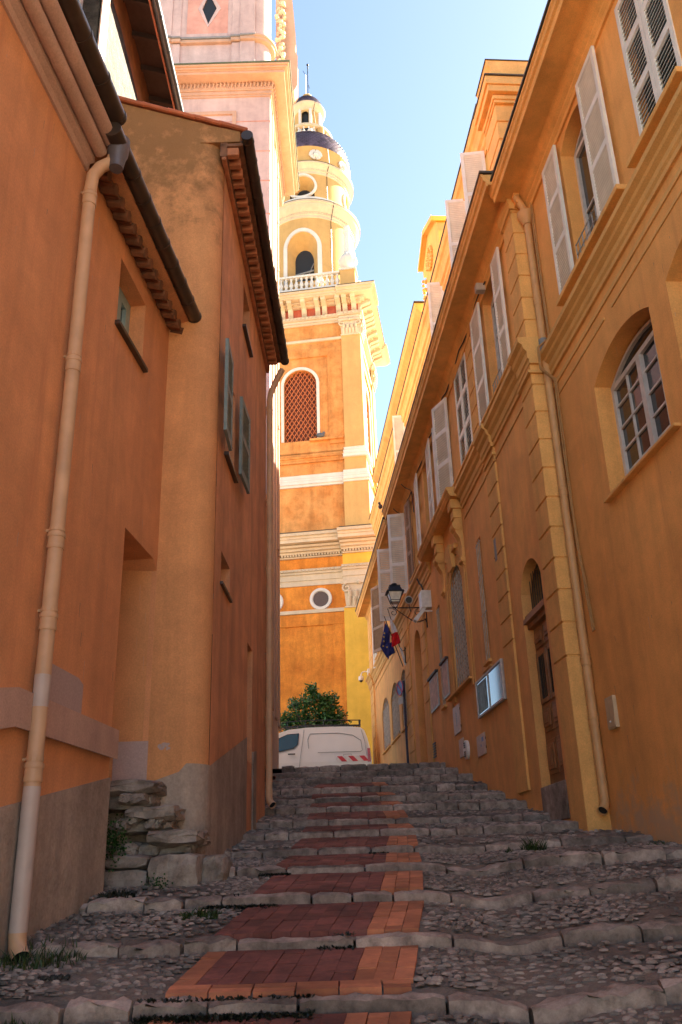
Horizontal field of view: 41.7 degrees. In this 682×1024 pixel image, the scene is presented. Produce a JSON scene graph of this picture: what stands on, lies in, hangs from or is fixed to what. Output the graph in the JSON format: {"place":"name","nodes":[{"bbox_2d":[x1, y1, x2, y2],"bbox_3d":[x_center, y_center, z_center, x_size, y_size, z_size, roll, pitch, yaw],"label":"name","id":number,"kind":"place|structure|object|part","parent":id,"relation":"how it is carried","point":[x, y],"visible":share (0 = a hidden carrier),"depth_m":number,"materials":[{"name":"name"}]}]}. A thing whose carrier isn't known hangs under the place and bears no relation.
{"place":"outdoors","nodes":[
{"label":"outdoors","id":0,"kind":"place"},
{"bbox_2d":[0,768,681,1023],"bbox_3d":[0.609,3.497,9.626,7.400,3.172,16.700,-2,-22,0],"label":"cobbled paving","id":1,"kind":"structure","parent":0,"point":[446,989],"depth_m":5.12,"materials":[{"name":"grey stone"}]},
{"bbox_2d":[4,1016,42,1023],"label":"grass tuft","id":2,"kind":"object","parent":1,"relation":"on","point":[12,1021],"visible":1,"depth_m":3.93,"materials":[{"name":"green plant"}]},
{"bbox_2d":[0,935,87,970],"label":"grass tuft","id":3,"kind":"object","parent":1,"relation":"on","point":[44,963],"visible":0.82,"depth_m":4.89,"materials":[{"name":"green plant"}]},
{"bbox_2d":[37,974,70,980],"bbox_3d":[-1.453,2.356,4.523,0.164,0.038,0.042,-2,-22,0],"label":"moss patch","id":4,"kind":"object","parent":1,"relation":"on","point":[52,977],"visible":1,"depth_m":4.51,"materials":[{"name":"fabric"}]},
{"bbox_2d":[0,0,201,961],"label":"terracotta house","id":5,"kind":"structure","parent":1,"relation":"on","point":[97,302],"depth_m":6.33,"materials":[{"name":"paint"}]},
{"bbox_2d":[117,286,130,333],"bbox_3d":[-2.079,-1.813,8.189,0.062,0.660,0.720,-4,-22,5],"label":"window","id":6,"kind":"structure","parent":5,"relation":"in","point":[123,311],"depth_m":8.47,"materials":[{"name":"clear glass"}]},
{"bbox_2d":[97,888,135,898],"bbox_3d":[-1.577,2.684,6.291,0.276,0.086,0.139,-2,-22,0],"label":"moss patch","id":7,"kind":"object","parent":1,"relation":"on","point":[113,894],"visible":0.65,"depth_m":6.27,"materials":[{"name":"green plant"}]},
{"bbox_2d":[79,0,183,111],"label":"stone walled house","id":8,"kind":"structure","parent":1,"relation":"on","point":[131,38],"depth_m":13.55,"materials":[{"name":"white paint"}]},
{"bbox_2d":[105,813,172,889],"bbox_3d":[-1.591,2.617,6.861,0.644,0.588,0.225,-2,-22,0],"label":"wall plant","id":9,"kind":"object","parent":1,"relation":"on","point":[114,843],"depth_m":6.89,"materials":[{"name":"green plant"}]},
{"bbox_2d":[103,779,232,908],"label":"stone steps","id":10,"kind":"structure","parent":1,"relation":"on","point":[171,850],"depth_m":7.08,"materials":[{"name":"grey stone"}]},
{"bbox_2d":[105,95,288,875],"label":"gabled house","id":11,"kind":"structure","parent":1,"relation":"on","point":[200,753],"depth_m":9.63,"materials":[{"name":"paint"}]},
{"bbox_2d":[176,907,221,920],"bbox_3d":[-0.912,2.583,5.762,0.288,0.096,0.155,-2,-22,0],"label":"grass tuft","id":12,"kind":"object","parent":1,"relation":"on","point":[203,913],"visible":0.77,"depth_m":5.74,"materials":[{"name":"green plant"}]},
{"bbox_2d":[159,0,299,779],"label":"pink church","id":13,"kind":"structure","parent":1,"relation":"on","point":[228,67],"depth_m":29.82,"materials":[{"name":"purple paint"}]},
{"bbox_2d":[265,601,265,779],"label":"wing","id":14,"kind":"structure","parent":1,"relation":"on","point":[265,686],"depth_m":21.90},
{"bbox_2d":[148,782,423,1023],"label":"brick path","id":15,"kind":"structure","parent":1,"relation":"on","point":[316,972],"depth_m":5.15,"materials":[{"name":"red brick"}]},
{"bbox_2d":[129,844,388,1023],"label":"moss","id":16,"kind":"object","parent":15,"relation":"on","point":[191,1018],"visible":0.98,"depth_m":4.04,"materials":[{"name":"green plant"}]},
{"bbox_2d":[279,64,389,763],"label":"bell tower","id":17,"kind":"structure","parent":1,"relation":"on","point":[337,349],"depth_m":52.41,"materials":[{"name":"orange paint"}]},
{"bbox_2d":[280,595,283,609],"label":"round window","id":18,"kind":"structure","parent":17,"relation":"in","point":[281,598],"depth_m":48.44,"materials":[{"name":"white stone"}]},
{"bbox_2d":[312,431,324,436],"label":"pigeon","id":19,"kind":"object","parent":17,"relation":"on","point":[320,434],"visible":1,"depth_m":51.79,"materials":[{"name":"grey"}]},
{"bbox_2d":[310,588,331,608],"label":"round window","id":20,"kind":"structure","parent":17,"relation":"in","point":[320,598],"depth_m":48.22,"materials":[{"name":"white stone"}]},
{"bbox_2d":[0,762,681,1023],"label":"stairs","id":21,"kind":"structure","parent":1,"relation":"on","point":[612,997],"depth_m":6.06,"materials":[{"name":"stone"}]},
{"bbox_2d":[369,59,527,537],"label":"building","id":22,"kind":"structure","parent":1,"relation":"on","point":[500,80],"depth_m":22.98,"materials":[{"name":"yellow paint"}]},
{"bbox_2d":[355,170,611,830],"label":"town hall","id":23,"kind":"structure","parent":1,"relation":"on","point":[471,535],"depth_m":14.25,"materials":[{"name":"paint"}]},
{"bbox_2d":[358,668,369,681],"bbox_3d":[0.828,5.843,31.940,0.415,0.467,0.250,0,-22,-4],"label":"security camera","id":24,"kind":"object","parent":23,"relation":"attached to","point":[361,678],"visible":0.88,"depth_m":31.88,"materials":[{"name":"white plastic"}]},
{"bbox_2d":[380,616,402,665],"bbox_3d":[1.343,3.454,23.961,0.600,1.387,0.182,0,-22,-4],"label":"flag","id":25,"kind":"object","parent":23,"relation":"attached to","point":[387,648],"visible":0.98,"depth_m":23.94,"materials":[{"name":"blue fabric"}]},
{"bbox_2d":[387,609,400,646],"bbox_3d":[1.466,3.251,23.579,0.411,1.505,0.158,0,-22,-4],"label":"flag","id":26,"kind":"object","parent":23,"relation":"attached to","point":[395,639],"visible":1,"depth_m":23.54,"materials":[{"name":"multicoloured fabric"}]},
{"bbox_2d":[400,648,405,664],"bbox_3d":[1.623,3.768,23.294,0.180,0.480,0.010,0,-22,-4],"label":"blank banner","id":27,"kind":"object","parent":23,"relation":"attached to","point":[402,654],"visible":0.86,"depth_m":23.30,"materials":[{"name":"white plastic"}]},
{"bbox_2d":[385,583,427,627],"bbox_3d":[1.480,2.104,20.223,0.922,1.050,0.408,0,-22,-4],"label":"street lamp","id":28,"kind":"object","parent":23,"relation":"attached to","point":[394,592],"visible":0.94,"depth_m":20.16,"materials":[{"name":"black metal"}]},
{"bbox_2d":[405,596,412,611],"bbox_3d":[1.570,2.135,20.702,0.201,0.392,0.239,0,-22,-4],"label":"spotlight","id":29,"kind":"object","parent":23,"relation":"attached to","point":[409,600],"visible":1,"depth_m":20.64,"materials":[{"name":"grey paint"}]},
{"bbox_2d":[413,607,431,622],"bbox_3d":[1.775,2.204,19.555,0.415,0.410,0.238,0,-22,-4],"label":"security camera","id":30,"kind":"object","parent":23,"relation":"attached to","point":[417,617],"visible":0.88,"depth_m":19.46,"materials":[{"name":"white plastic"}]},
{"bbox_2d":[416,578,431,610],"bbox_3d":[1.834,1.790,19.809,0.258,0.757,0.350,0,-22,-4],"label":"wall cabinet","id":31,"kind":"object","parent":23,"relation":"attached to","point":[425,598],"depth_m":19.60,"materials":[{"name":"white plastic"}]},
{"bbox_2d":[427,669,439,713],"bbox_3d":[1.980,3.851,19.142,0.070,0.750,1.080,0,-22,-4],"label":"notice panel","id":32,"kind":"object","parent":23,"relation":"attached to","point":[432,679],"visible":1,"depth_m":19.04,"materials":[{"name":"grey metal"}]},
{"bbox_2d":[439,656,449,699],"bbox_3d":[2.073,3.325,17.859,0.070,0.750,0.680,0,-22,-4],"label":"notice panel","id":33,"kind":"object","parent":23,"relation":"attached to","point":[443,663],"visible":1,"depth_m":17.80,"materials":[{"name":"grey metal"}]},
{"bbox_2d":[453,703,461,735],"bbox_3d":[2.176,3.898,16.782,0.018,0.510,0.648,0,-22,-4],"label":"meter door","id":34,"kind":"structure","parent":23,"relation":"attached to","point":[457,719],"depth_m":16.70,"materials":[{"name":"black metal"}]},
{"bbox_2d":[459,737,463,758],"bbox_3d":[2.210,4.312,16.343,0.017,0.330,0.428,0,-22,-4],"label":"meter door","id":35,"kind":"structure","parent":23,"relation":"attached to","point":[461,741],"depth_m":16.34,"materials":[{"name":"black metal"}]},
{"bbox_2d":[460,584,468,678],"bbox_3d":[2.406,2.098,16.637,0.062,2.220,1.250,0,-22,-4],"label":"window","id":36,"kind":"structure","parent":23,"relation":"in","point":[461,584],"depth_m":17.15,"materials":[{"name":"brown wood"}]},
{"bbox_2d":[463,740,469,758],"bbox_3d":[2.220,4.216,15.857,0.071,0.330,0.330,0,-22,-4],"label":"pipe plate","id":37,"kind":"object","parent":23,"relation":"attached to","point":[466,748],"visible":1,"depth_m":15.76,"materials":[{"name":"white plastic"}]},
{"bbox_2d":[463,371,470,445],"bbox_3d":[2.369,-1.782,16.221,0.062,2.010,0.950,0,-22,-4],"label":"window","id":38,"kind":"structure","parent":23,"relation":"in","point":[464,371],"depth_m":16.65,"materials":[{"name":"clear glass"}]},
{"bbox_2d":[476,732,486,757],"bbox_3d":[2.322,3.850,14.781,0.018,0.340,0.638,0,-22,-4],"label":"meter door","id":39,"kind":"structure","parent":23,"relation":"attached to","point":[481,745],"depth_m":14.75,"materials":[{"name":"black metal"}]},
{"bbox_2d":[475,658,506,718],"bbox_3d":[2.353,2.818,14.133,0.048,0.600,1.820,0,-22,-4],"label":"display case","id":40,"kind":"object","parent":23,"relation":"attached to","point":[490,687],"visible":1,"depth_m":13.99,"materials":[{"name":"grey paint"}]},
{"bbox_2d":[491,298,501,376],"bbox_3d":[2.537,-2.725,13.923,0.062,2.010,0.930,0,-22,-4],"label":"window","id":41,"kind":"structure","parent":23,"relation":"in","point":[492,303],"depth_m":14.41,"materials":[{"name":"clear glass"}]},
{"bbox_2d":[523,564,564,783],"bbox_3d":[2.645,2.003,11.563,0.170,2.870,1.020,0,-22,-4],"label":"door","id":42,"kind":"structure","parent":23,"relation":"in","point":[535,620],"depth_m":11.58,"materials":[{"name":"brown wood"}]},
{"bbox_2d":[518,834,547,850],"bbox_3d":[1.757,3.018,8.153,0.296,0.173,0.221,-2,-22,0],"label":"grass tuft","id":43,"kind":"object","parent":1,"relation":"on","point":[531,846],"visible":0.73,"depth_m":8.14,"materials":[{"name":"green plant"}]},
{"bbox_2d":[488,0,681,843],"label":"townhouse","id":44,"kind":"structure","parent":1,"relation":"on","point":[588,166],"depth_m":9.49,"materials":[{"name":"orange paint"}]},
{"bbox_2d":[574,127,597,237],"bbox_3d":[3.013,-3.859,10.542,0.062,1.979,0.907,0,-22,-5],"label":"window","id":45,"kind":"structure","parent":44,"relation":"in","point":[580,156],"depth_m":10.96,"materials":[{"name":"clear glass"}]},
{"bbox_2d":[604,695,619,729],"bbox_3d":[2.858,2.125,9.471,0.068,0.333,0.231,0,-22,-5],"label":"letterbox","id":46,"kind":"object","parent":44,"relation":"attached to","point":[613,723],"visible":1,"depth_m":9.42,"materials":[{"name":"beige paint"}]},
{"bbox_2d":[611,319,670,475],"bbox_3d":[3.140,-1.152,9.165,0.062,1.508,1.545,0,-22,-5],"label":"window","id":47,"kind":"structure","parent":44,"relation":"in","point":[642,415],"depth_m":9.37,"materials":[{"name":"clear glass"}]},
{"bbox_2d":[265,764,418,777],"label":"pavement","id":48,"kind":"structure","parent":0,"point":[276,770],"depth_m":19.44,"materials":[{"name":"grey stone"}]},
{"bbox_2d":[279,682,351,732],"bbox_3d":[-0.972,8.258,32.970,2.945,4.067,1.854,-2,-22,0],"label":"citrus tree","id":49,"kind":"object","parent":48,"relation":"on","point":[326,701],"visible":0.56,"depth_m":33.06,"materials":[{"name":"green plant"}]},
{"bbox_2d":[279,719,371,768],"bbox_3d":[-1.274,8.185,30.030,4.557,2.156,1.803,-2,-22,0],"label":"delivery van","id":50,"kind":"object","parent":48,"relation":"on","point":[320,745],"visible":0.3,"depth_m":29.37,"materials":[{"name":"white paint"}]},
{"bbox_3d":[-1.883,7.599,29.425,1.022,0.601,0.116,-1,-22,-2],"label":"side window","id":51,"kind":"part","parent":50,"relation":"part of","materials":[{"name":"blue glass"}]},
{"bbox_2d":[396,680,408,762],"bbox_3d":[1.612,5.504,22.701,0.172,2.460,0.400,7,-24,-20],"label":"traffic sign","id":52,"kind":"object","parent":48,"relation":"on","point":[400,687],"visible":0.99,"depth_m":22.92,"materials":[{"name":"grey metal"}]},
{"bbox_2d":[271,0,547,452],"label":"sky","id":53,"kind":"structure","parent":0,"point":[395,82],"materials":[{"name":"blue"}]}
]}

